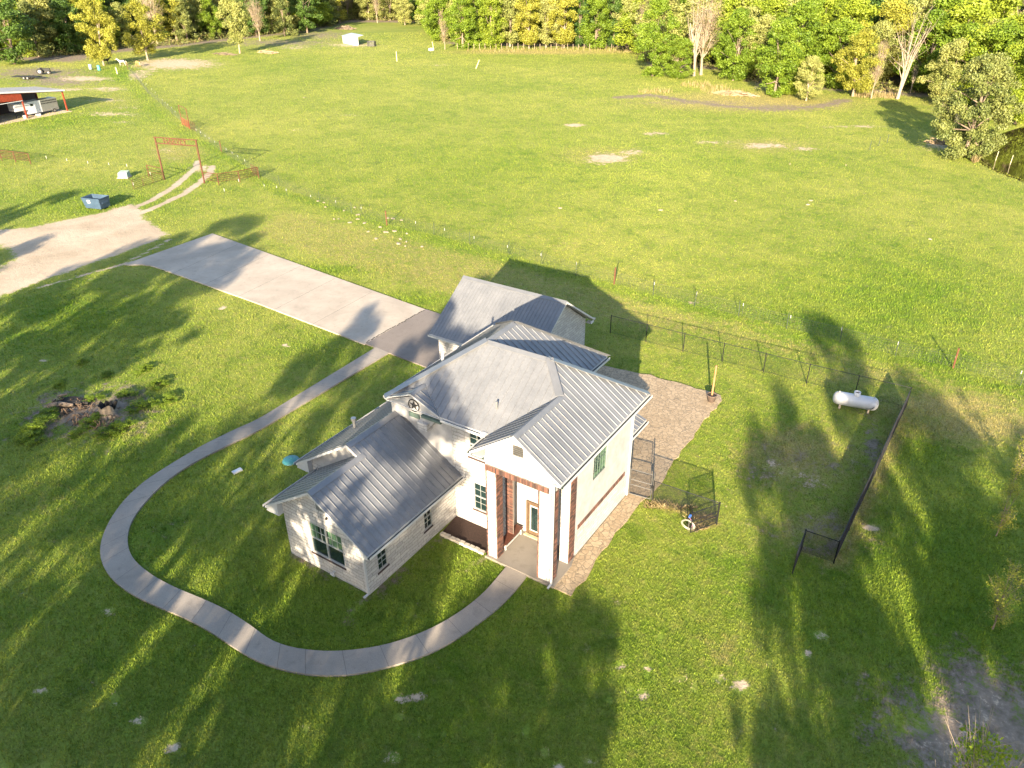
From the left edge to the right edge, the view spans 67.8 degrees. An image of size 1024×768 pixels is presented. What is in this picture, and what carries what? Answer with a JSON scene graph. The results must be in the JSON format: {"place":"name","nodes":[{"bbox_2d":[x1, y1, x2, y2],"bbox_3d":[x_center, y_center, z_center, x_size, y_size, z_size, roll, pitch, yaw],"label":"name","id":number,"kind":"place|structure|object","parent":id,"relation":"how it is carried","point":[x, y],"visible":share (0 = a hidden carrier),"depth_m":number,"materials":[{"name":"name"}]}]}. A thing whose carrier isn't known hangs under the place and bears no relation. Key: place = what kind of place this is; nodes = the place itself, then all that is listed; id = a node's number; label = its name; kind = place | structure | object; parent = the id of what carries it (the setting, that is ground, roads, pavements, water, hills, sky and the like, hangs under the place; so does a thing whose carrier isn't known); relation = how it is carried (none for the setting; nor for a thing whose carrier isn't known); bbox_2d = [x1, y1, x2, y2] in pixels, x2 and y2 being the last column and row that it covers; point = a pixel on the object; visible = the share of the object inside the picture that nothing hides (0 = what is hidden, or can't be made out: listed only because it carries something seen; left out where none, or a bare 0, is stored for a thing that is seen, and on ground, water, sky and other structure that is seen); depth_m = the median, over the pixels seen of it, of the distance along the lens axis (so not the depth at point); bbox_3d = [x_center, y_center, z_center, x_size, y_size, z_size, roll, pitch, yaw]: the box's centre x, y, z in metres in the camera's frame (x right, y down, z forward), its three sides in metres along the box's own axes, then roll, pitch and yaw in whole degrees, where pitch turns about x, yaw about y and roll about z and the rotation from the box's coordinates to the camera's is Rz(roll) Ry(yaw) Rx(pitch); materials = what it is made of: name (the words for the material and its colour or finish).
{"place":"outdoors","nodes":[
{"label":"outdoors","id":0,"kind":"place"},
{"bbox_2d":[124,233,424,344],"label":"driveway","id":1,"kind":"structure","parent":0,"point":[342,308],"depth_m":75.02,"materials":[{"name":"concrete"}]},
{"bbox_2d":[0,2,1023,767],"bbox_3d":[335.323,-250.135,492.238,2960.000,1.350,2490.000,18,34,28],"label":"ground","id":2,"kind":"structure","parent":0,"point":[42,252],"depth_m":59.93,"materials":[{"name":"green plant"}]},
{"bbox_2d":[0,0,38,63],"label":"leafy tree","id":3,"kind":"object","parent":2,"relation":"on","point":[17,27],"visible":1,"depth_m":216.85,"materials":[{"name":"green plant"}]},
{"bbox_2d":[13,429,45,445],"bbox_3d":[-32.731,3.601,51.745,2.203,0.670,1.841,21,36,32],"label":"bush","id":4,"kind":"object","parent":2,"relation":"on","point":[26,439],"visible":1,"depth_m":51.60,"materials":[{"name":"green plant"}]},
{"bbox_2d":[16,0,54,57],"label":"cedar tree","id":5,"kind":"object","parent":2,"relation":"on","point":[23,6],"visible":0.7,"depth_m":233.58,"materials":[{"name":"green plant"}]},
{"bbox_2d":[0,109,71,124],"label":"barn floor","id":6,"kind":"structure","parent":2,"relation":"on","point":[20,116],"depth_m":152.98,"materials":[{"name":"concrete"}]},
{"bbox_2d":[7,97,58,117],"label":"horse trailer","id":7,"kind":"object","parent":6,"relation":"on","point":[39,105],"visible":0.99,"depth_m":152.56,"materials":[{"name":"metal"}]},
{"bbox_2d":[0,86,67,117],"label":"barn","id":8,"kind":"structure","parent":6,"relation":"on","point":[13,95],"depth_m":152.23,"materials":[{"name":"metal"}]},
{"bbox_2d":[17,413,57,436],"bbox_3d":[-32.928,2.820,53.091,1.971,0.750,2.915,8,31,15],"label":"bush","id":9,"kind":"object","parent":2,"relation":"on","point":[34,426],"visible":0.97,"depth_m":52.85,"materials":[{"name":"green plant"}]},
{"bbox_2d":[15,0,63,50],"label":"leafy tree","id":10,"kind":"object","parent":2,"relation":"on","point":[39,13],"visible":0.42,"depth_m":236.89,"materials":[{"name":"green plant"}]},
{"bbox_2d":[42,0,89,53],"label":"leafy tree","id":11,"kind":"object","parent":2,"relation":"on","point":[60,17],"visible":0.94,"depth_m":237.33,"materials":[{"name":"green plant"}]},
{"bbox_2d":[47,393,88,407],"bbox_3d":[-32.468,1.229,55.970,2.749,0.666,1.398,-2,30,-3],"label":"burnt log","id":12,"kind":"object","parent":2,"relation":"on","point":[71,403],"visible":1,"depth_m":55.82,"materials":[{"name":"brown wood"}]},
{"bbox_2d":[51,395,113,430],"bbox_3d":[-30.922,1.979,54.758,6.983,0.598,2.848,18,34,28],"label":"bark debris","id":13,"kind":"object","parent":2,"relation":"on","point":[84,407],"visible":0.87,"depth_m":54.65,"materials":[{"name":"brown wood"}]},
{"bbox_2d":[68,0,119,65],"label":"oak tree","id":14,"kind":"object","parent":2,"relation":"on","point":[100,51],"visible":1,"depth_m":213.09,"materials":[{"name":"yellow plant"}]},
{"bbox_2d":[81,194,109,209],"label":"dumpster","id":15,"kind":"object","parent":2,"relation":"on","point":[97,201],"visible":1,"depth_m":97.51,"materials":[{"name":"blue metal"}]},
{"bbox_2d":[97,400,120,421],"bbox_3d":[-28.921,1.694,54.615,1.608,1.086,2.177,-16,34,-26],"label":"stump","id":16,"kind":"object","parent":2,"relation":"on","point":[106,407],"visible":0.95,"depth_m":54.39,"materials":[{"name":"brown wood"}]},
{"bbox_2d":[107,2,127,46],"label":"leafy tree","id":17,"kind":"object","parent":2,"relation":"on","point":[118,18],"visible":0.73,"depth_m":253.76,"materials":[{"name":"green plant"}]},
{"bbox_2d":[106,416,137,435],"bbox_3d":[-27.203,2.842,53.013,2.203,0.670,1.841,-25,38,-36],"label":"bush","id":18,"kind":"object","parent":2,"relation":"on","point":[116,424],"visible":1,"depth_m":52.83,"materials":[{"name":"green plant"}]},
{"bbox_2d":[124,398,160,413],"bbox_3d":[-26.764,1.510,55.386,2.551,0.656,1.724,-7,31,-12],"label":"bush","id":19,"kind":"object","parent":2,"relation":"on","point":[141,403],"visible":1,"depth_m":55.26,"materials":[{"name":"green plant"}]},
{"bbox_2d":[120,0,169,59],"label":"oak tree","id":20,"kind":"object","parent":2,"relation":"on","point":[149,24],"visible":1,"depth_m":223.51,"materials":[{"name":"yellow plant"}]},
{"bbox_2d":[152,0,191,39],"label":"oak tree","id":21,"kind":"object","parent":2,"relation":"on","point":[165,8],"visible":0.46,"depth_m":265.32,"materials":[{"name":"green plant"}]},
{"bbox_2d":[153,137,204,182],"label":"ranch arch","id":22,"kind":"structure","parent":2,"relation":"on","point":[174,139],"depth_m":106.98,"materials":[{"name":"red metal"}]},
{"bbox_2d":[170,0,198,39],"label":"cedar tree","id":23,"kind":"object","parent":2,"relation":"on","point":[180,33],"visible":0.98,"depth_m":266.05,"materials":[{"name":"green plant"}]},
{"bbox_2d":[189,0,222,38],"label":"leafy tree","id":24,"kind":"object","parent":2,"relation":"on","point":[205,16],"visible":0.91,"depth_m":275.81,"materials":[{"name":"green plant"}]},
{"bbox_2d":[215,0,250,53],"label":"leafy tree","id":25,"kind":"object","parent":2,"relation":"on","point":[234,9],"visible":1,"depth_m":235.67,"materials":[{"name":"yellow plant"}]},
{"bbox_2d":[238,0,269,35],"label":"leafy tree","id":26,"kind":"object","parent":2,"relation":"on","point":[263,7],"visible":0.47,"depth_m":286.50,"materials":[{"name":"green plant"}]},
{"bbox_2d":[270,0,298,35],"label":"cedar tree","id":27,"kind":"object","parent":2,"relation":"on","point":[281,5],"visible":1,"depth_m":285.35,"materials":[{"name":"green plant"}]},
{"bbox_2d":[286,0,323,32],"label":"leafy tree","id":28,"kind":"object","parent":2,"relation":"on","point":[304,24],"visible":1,"depth_m":293.12,"materials":[{"name":"green plant"}]},
{"bbox_2d":[100,347,526,676],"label":"walkway","id":29,"kind":"structure","parent":2,"relation":"on","point":[126,571],"depth_m":38.74,"materials":[{"name":"concrete"}]},
{"bbox_2d":[355,0,379,19],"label":"leafy tree","id":30,"kind":"object","parent":2,"relation":"on","point":[364,4],"visible":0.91,"depth_m":347.11,"materials":[{"name":"yellow plant"}]},
{"bbox_2d":[391,0,413,24],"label":"leafy tree","id":31,"kind":"object","parent":2,"relation":"on","point":[407,10],"visible":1,"depth_m":322.94,"materials":[{"name":"yellow plant"}]},
{"bbox_2d":[366,309,439,367],"bbox_3d":[-5.423,-3.410,64.203,11.950,0.157,8.900,18,34,28],"label":"garage apron","id":32,"kind":"object","parent":2,"relation":"on","point":[409,340],"visible":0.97,"depth_m":64.49,"materials":[{"name":"beige concrete"}]},
{"bbox_2d":[420,0,451,40],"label":"leafy tree","id":33,"kind":"object","parent":2,"relation":"on","point":[432,20],"visible":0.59,"depth_m":266.44,"materials":[{"name":"green plant"}]},
{"bbox_2d":[263,320,652,598],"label":"house","id":34,"kind":"structure","parent":2,"relation":"on","point":[499,430],"depth_m":40.88,"materials":[{"name":"white paint"}]},
{"bbox_2d":[308,522,345,569],"bbox_3d":[-9.619,8.374,39.729,2.500,2.180,0.195,18,34,28],"label":"window","id":35,"kind":"structure","parent":34,"relation":"in","point":[324,543],"depth_m":39.79,"materials":[{"name":"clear glass"}]},
{"bbox_2d":[473,482,485,514],"bbox_3d":[-1.795,6.408,42.977,0.970,1.980,0.195,18,34,28],"label":"window","id":36,"kind":"structure","parent":34,"relation":"in","point":[479,490],"depth_m":43.02,"materials":[{"name":"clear glass"}]},
{"bbox_2d":[526,500,537,535],"bbox_3d":[1.260,7.553,42.509,1.050,2.330,0.160,18,34,28],"label":"door","id":37,"kind":"structure","parent":34,"relation":"in","point":[531,507],"depth_m":42.52,"materials":[{"name":"brown wood"}]},
{"bbox_2d":[593,446,606,479],"bbox_3d":[4.688,3.985,41.108,0.140,2.080,1.520,18,34,28],"label":"window","id":38,"kind":"structure","parent":34,"relation":"in","point":[600,460],"depth_m":41.36,"materials":[{"name":"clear glass"}]},
{"bbox_2d":[444,0,477,49],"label":"leafy tree","id":39,"kind":"object","parent":2,"relation":"on","point":[468,21],"visible":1,"depth_m":244.12,"materials":[{"name":"green plant"}]},
{"bbox_2d":[443,516,503,552],"bbox_3d":[-2.264,8.558,43.364,3.430,0.110,1.570,18,34,28],"label":"mulch bed","id":40,"kind":"object","parent":2,"relation":"on","point":[470,533],"visible":0.79,"depth_m":43.44,"materials":[{"name":"brown soil"}]},
{"bbox_2d":[457,0,494,47],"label":"leafy tree","id":41,"kind":"object","parent":2,"relation":"on","point":[476,37],"visible":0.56,"depth_m":249.13,"materials":[{"name":"green plant"}]},
{"bbox_2d":[1,12,971,107],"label":"undergrowth","id":42,"kind":"object","parent":2,"relation":"on","point":[184,41],"visible":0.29,"depth_m":256.20,"materials":[{"name":"green plant"}]},
{"bbox_2d":[477,0,507,48],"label":"leafy tree","id":43,"kind":"object","parent":2,"relation":"on","point":[493,39],"visible":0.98,"depth_m":246.20,"materials":[{"name":"green plant"}]},
{"bbox_2d":[487,0,530,46],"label":"leafy tree","id":44,"kind":"object","parent":2,"relation":"on","point":[509,16],"visible":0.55,"depth_m":247.83,"materials":[{"name":"yellow plant"}]},
{"bbox_2d":[428,275,595,357],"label":"garage","id":45,"kind":"structure","parent":2,"relation":"on","point":[474,307],"depth_m":59.36,"materials":[{"name":"white paint"}]},
{"bbox_2d":[512,0,541,48],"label":"oak tree","id":46,"kind":"object","parent":2,"relation":"on","point":[530,37],"visible":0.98,"depth_m":244.64,"materials":[{"name":"yellow plant"}]},
{"bbox_2d":[485,530,574,588],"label":"porch floor","id":47,"kind":"structure","parent":2,"relation":"on","point":[519,554],"depth_m":41.41,"materials":[{"name":"concrete"}]},
{"bbox_2d":[529,0,563,47],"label":"leafy tree","id":48,"kind":"object","parent":2,"relation":"on","point":[544,38],"visible":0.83,"depth_m":245.82,"materials":[{"name":"yellow plant"}]},
{"bbox_2d":[545,0,579,47],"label":"oak tree","id":49,"kind":"object","parent":2,"relation":"on","point":[567,35],"visible":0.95,"depth_m":245.00,"materials":[{"name":"yellow plant"}]},
{"bbox_2d":[126,62,1023,385],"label":"pasture fence","id":50,"kind":"object","parent":2,"relation":"on","point":[638,278],"visible":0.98,"depth_m":73.39,"materials":[{"name":"metal"}]},
{"bbox_2d":[566,0,595,46],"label":"leafy tree","id":51,"kind":"object","parent":2,"relation":"on","point":[578,39],"visible":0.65,"depth_m":247.47,"materials":[{"name":"green plant"}]},
{"bbox_2d":[578,0,613,48],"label":"leafy tree","id":52,"kind":"object","parent":2,"relation":"on","point":[587,32],"visible":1,"depth_m":243.24,"materials":[{"name":"green plant"}]},
{"bbox_2d":[599,0,629,47],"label":"leafy tree","id":53,"kind":"object","parent":2,"relation":"on","point":[616,6],"visible":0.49,"depth_m":244.95,"materials":[{"name":"green plant"}]},
{"bbox_2d":[612,0,659,51],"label":"leafy tree","id":54,"kind":"object","parent":2,"relation":"on","point":[626,22],"visible":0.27,"depth_m":230.89,"materials":[{"name":"green plant"}]},
{"bbox_2d":[554,365,721,595],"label":"stone patio","id":55,"kind":"structure","parent":2,"relation":"on","point":[675,414],"depth_m":51.44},
{"bbox_2d":[628,467,655,500],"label":"walk gate","id":56,"kind":"structure","parent":2,"relation":"on","point":[642,473],"depth_m":45.60,"materials":[{"name":"black"}]},
{"bbox_2d":[631,0,681,76],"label":"leafy tree","id":57,"kind":"object","parent":2,"relation":"on","point":[650,40],"visible":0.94,"depth_m":189.25,"materials":[{"name":"green plant"}]},
{"bbox_2d":[628,0,687,58],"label":"leafy tree","id":58,"kind":"object","parent":2,"relation":"on","point":[664,14],"visible":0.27,"depth_m":212.68,"materials":[{"name":"green plant"}]},
{"bbox_2d":[659,35,694,78],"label":"leafy tree","id":59,"kind":"object","parent":2,"relation":"on","point":[681,45],"visible":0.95,"depth_m":188.76,"materials":[{"name":"green plant"}]},
{"bbox_2d":[643,498,716,530],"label":"dry tufts","id":60,"kind":"object","parent":2,"relation":"on","point":[661,504],"visible":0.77,"depth_m":45.34,"materials":[{"name":"beige plant"}]},
{"bbox_2d":[466,46,896,98],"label":"dry reeds","id":61,"kind":"object","parent":2,"relation":"on","point":[884,95],"visible":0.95,"depth_m":175.01,"materials":[{"name":"beige plant"}]},
{"bbox_2d":[652,481,718,522],"bbox_3d":[10.123,6.907,44.622,4.014,1.600,0.072,17,34,27],"label":"chain link fence","id":62,"kind":"object","parent":2,"relation":"on","point":[653,496],"visible":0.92,"depth_m":44.67,"materials":[{"name":"black metal"}]},
{"bbox_2d":[690,502,720,532],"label":"fence gate","id":63,"kind":"structure","parent":62,"relation":"attached to","point":[712,517],"depth_m":43.30,"materials":[{"name":"black metal"}]},
{"bbox_2d":[662,0,719,61],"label":"leafy tree","id":64,"kind":"object","parent":2,"relation":"on","point":[681,9],"visible":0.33,"depth_m":207.94,"materials":[{"name":"green plant"}]},
{"bbox_2d":[685,0,713,75],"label":"dead tree","id":65,"kind":"object","parent":2,"relation":"on","point":[697,34],"visible":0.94,"depth_m":190.27,"materials":[{"name":"beige plant"}]},
{"bbox_2d":[689,0,724,74],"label":"bare tree","id":66,"kind":"object","parent":2,"relation":"on","point":[704,33],"visible":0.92,"depth_m":190.66,"materials":[{"name":"beige plant"}]},
{"bbox_2d":[697,0,758,60],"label":"leafy tree","id":67,"kind":"object","parent":2,"relation":"on","point":[728,7],"visible":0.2,"depth_m":201.25,"materials":[{"name":"green plant"}]},
{"bbox_2d":[711,7,762,80],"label":"leafy tree","id":68,"kind":"object","parent":2,"relation":"on","point":[738,18],"visible":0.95,"depth_m":183.18,"materials":[{"name":"green plant"}]},
{"bbox_2d":[736,14,779,79],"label":"leafy tree","id":69,"kind":"object","parent":2,"relation":"on","point":[764,26],"visible":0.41,"depth_m":182.49,"materials":[{"name":"green plant"}]},
{"bbox_2d":[610,315,911,405],"bbox_3d":[18.420,-2.054,60.034,23.567,1.720,0.189,17,34,27],"label":"chain link fence","id":70,"kind":"object","parent":2,"relation":"on","point":[647,326],"visible":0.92,"depth_m":59.73,"materials":[{"name":"black metal"}]},
{"bbox_2d":[745,0,795,63],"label":"leafy tree","id":71,"kind":"object","parent":2,"relation":"on","point":[772,6],"visible":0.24,"depth_m":191.10,"materials":[{"name":"green plant"}]},
{"bbox_2d":[755,17,803,97],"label":"leafy tree","id":72,"kind":"object","parent":2,"relation":"on","point":[783,27],"visible":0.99,"depth_m":162.71,"materials":[{"name":"green plant"}]},
{"bbox_2d":[754,0,830,85],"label":"leafy tree","id":73,"kind":"object","parent":2,"relation":"on","point":[800,12],"visible":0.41,"depth_m":174.54,"materials":[{"name":"green plant"}]},
{"bbox_2d":[793,55,824,100],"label":"leafy tree","id":74,"kind":"object","parent":2,"relation":"on","point":[813,65],"visible":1,"depth_m":160.17,"materials":[{"name":"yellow plant"}]},
{"bbox_2d":[793,0,827,70],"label":"leafy tree","id":75,"kind":"object","parent":2,"relation":"on","point":[819,4],"visible":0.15,"depth_m":180.01,"materials":[{"name":"green plant"}]},
{"bbox_2d":[802,0,843,42],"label":"leafy tree","id":76,"kind":"object","parent":2,"relation":"on","point":[829,7],"visible":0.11,"depth_m":188.12,"materials":[{"name":"green plant"}]},
{"bbox_2d":[815,16,869,88],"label":"leafy tree","id":77,"kind":"object","parent":2,"relation":"on","point":[838,28],"visible":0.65,"depth_m":173.17,"materials":[{"name":"green plant"}]},
{"bbox_2d":[819,0,882,79],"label":"leafy tree","id":78,"kind":"object","parent":2,"relation":"on","point":[860,10],"visible":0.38,"depth_m":177.37,"materials":[{"name":"green plant"}]},
{"bbox_2d":[833,390,878,413],"bbox_3d":[24.571,1.181,54.537,3.040,1.420,0.995,11,32,20],"label":"propane tank","id":79,"kind":"object","parent":2,"relation":"on","point":[856,399],"visible":1,"depth_m":54.22,"materials":[{"name":"metal"}]},
{"bbox_2d":[830,28,888,96],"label":"oak tree","id":80,"kind":"object","parent":2,"relation":"on","point":[858,83],"visible":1,"depth_m":163.80,"materials":[{"name":"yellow plant"}]},
{"bbox_2d":[833,388,911,563],"bbox_3d":[22.906,5.004,47.761,0.063,1.650,19.479,19,35,30],"label":"chain link fence","id":81,"kind":"object","parent":2,"relation":"on","point":[858,504],"visible":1,"depth_m":46.23,"materials":[{"name":"black metal"}]},
{"bbox_2d":[869,39,889,98],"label":"tree","id":82,"kind":"object","parent":2,"relation":"on","point":[877,71],"visible":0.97,"depth_m":161.68,"materials":[{"name":"beige plant"}]},
{"bbox_2d":[857,19,904,86],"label":"leafy tree","id":83,"kind":"object","parent":2,"relation":"on","point":[883,27],"visible":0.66,"depth_m":172.47,"materials":[{"name":"green plant"}]},
{"bbox_2d":[857,0,927,80],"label":"oak tree","id":84,"kind":"object","parent":2,"relation":"on","point":[893,7],"visible":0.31,"depth_m":175.23,"materials":[{"name":"yellow plant"}]},
{"bbox_2d":[883,0,940,76],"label":"leafy tree","id":85,"kind":"object","parent":2,"relation":"on","point":[923,5],"visible":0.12,"depth_m":182.10,"materials":[{"name":"green plant"}]},
{"bbox_2d":[889,5,937,98],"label":"dead tree","id":86,"kind":"object","parent":2,"relation":"on","point":[905,71],"visible":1,"depth_m":160.10,"materials":[{"name":"beige plant"}]},
{"bbox_2d":[890,8,955,92],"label":"leafy tree","id":87,"kind":"object","parent":2,"relation":"on","point":[935,15],"visible":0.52,"depth_m":167.40,"materials":[{"name":"green plant"}]},
{"bbox_2d":[910,0,970,71],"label":"leafy tree","id":88,"kind":"object","parent":2,"relation":"on","point":[945,4],"visible":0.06,"depth_m":173.84,"materials":[{"name":"green plant"}]},
{"bbox_2d":[916,37,977,103],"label":"leafy tree","id":89,"kind":"object","parent":2,"relation":"on","point":[956,46],"visible":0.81,"depth_m":152.68,"materials":[{"name":"green plant"}]},
{"bbox_2d":[920,21,984,92],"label":"leafy tree","id":90,"kind":"object","parent":2,"relation":"on","point":[967,28],"visible":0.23,"depth_m":159.01,"materials":[{"name":"green plant"}]},
{"bbox_2d":[926,0,996,79],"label":"leafy tree","id":91,"kind":"object","parent":2,"relation":"on","point":[974,10],"visible":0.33,"depth_m":162.70,"materials":[{"name":"green plant"}]},
{"bbox_2d":[930,51,1023,159],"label":"tree","id":92,"kind":"object","parent":2,"relation":"on","point":[982,74],"visible":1,"depth_m":115.46,"materials":[{"name":"green plant"}]},
{"bbox_2d":[943,22,1016,104],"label":"leafy tree","id":93,"kind":"object","parent":2,"relation":"on","point":[990,49],"visible":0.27,"depth_m":149.78,"materials":[{"name":"green plant"}]},
{"bbox_2d":[944,701,1023,767],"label":"budding tree","id":94,"kind":"object","parent":2,"relation":"on","point":[973,747],"visible":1,"depth_m":21.78,"materials":[{"name":"green plant"}]},
{"bbox_2d":[957,17,1023,106],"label":"leafy tree","id":95,"kind":"object","parent":2,"relation":"on","point":[1010,33],"visible":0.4,"depth_m":147.24,"materials":[{"name":"green plant"}]},
{"bbox_2d":[982,0,1023,23],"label":"leafy tree","id":96,"kind":"object","parent":2,"relation":"on","point":[1001,8],"visible":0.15,"depth_m":172.74,"materials":[{"name":"green plant"}]},
{"bbox_2d":[984,558,1023,629],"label":"sapling","id":97,"kind":"object","parent":2,"relation":"on","point":[997,603],"visible":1,"depth_m":36.13,"materials":[{"name":"green plant"}]},
{"bbox_2d":[986,39,1023,121],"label":"leafy tree","id":98,"kind":"object","parent":2,"relation":"on","point":[1014,51],"visible":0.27,"depth_m":138.30,"materials":[{"name":"green plant"}]},
{"bbox_2d":[989,478,1023,535],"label":"sapling","id":99,"kind":"object","parent":2,"relation":"on","point":[1005,519],"visible":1,"depth_m":41.92,"materials":[{"name":"green plant"}]},
{"bbox_2d":[991,51,1023,123],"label":"leafy tree","id":100,"kind":"object","parent":2,"relation":"on","point":[1020,116],"visible":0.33,"depth_m":137.43,"materials":[{"name":"green plant"}]},
{"bbox_2d":[978,127,1023,181],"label":"pond water","id":101,"kind":"structure","parent":0,"point":[1014,145],"depth_m":120.08,"materials":[{"name":"green liquid"}]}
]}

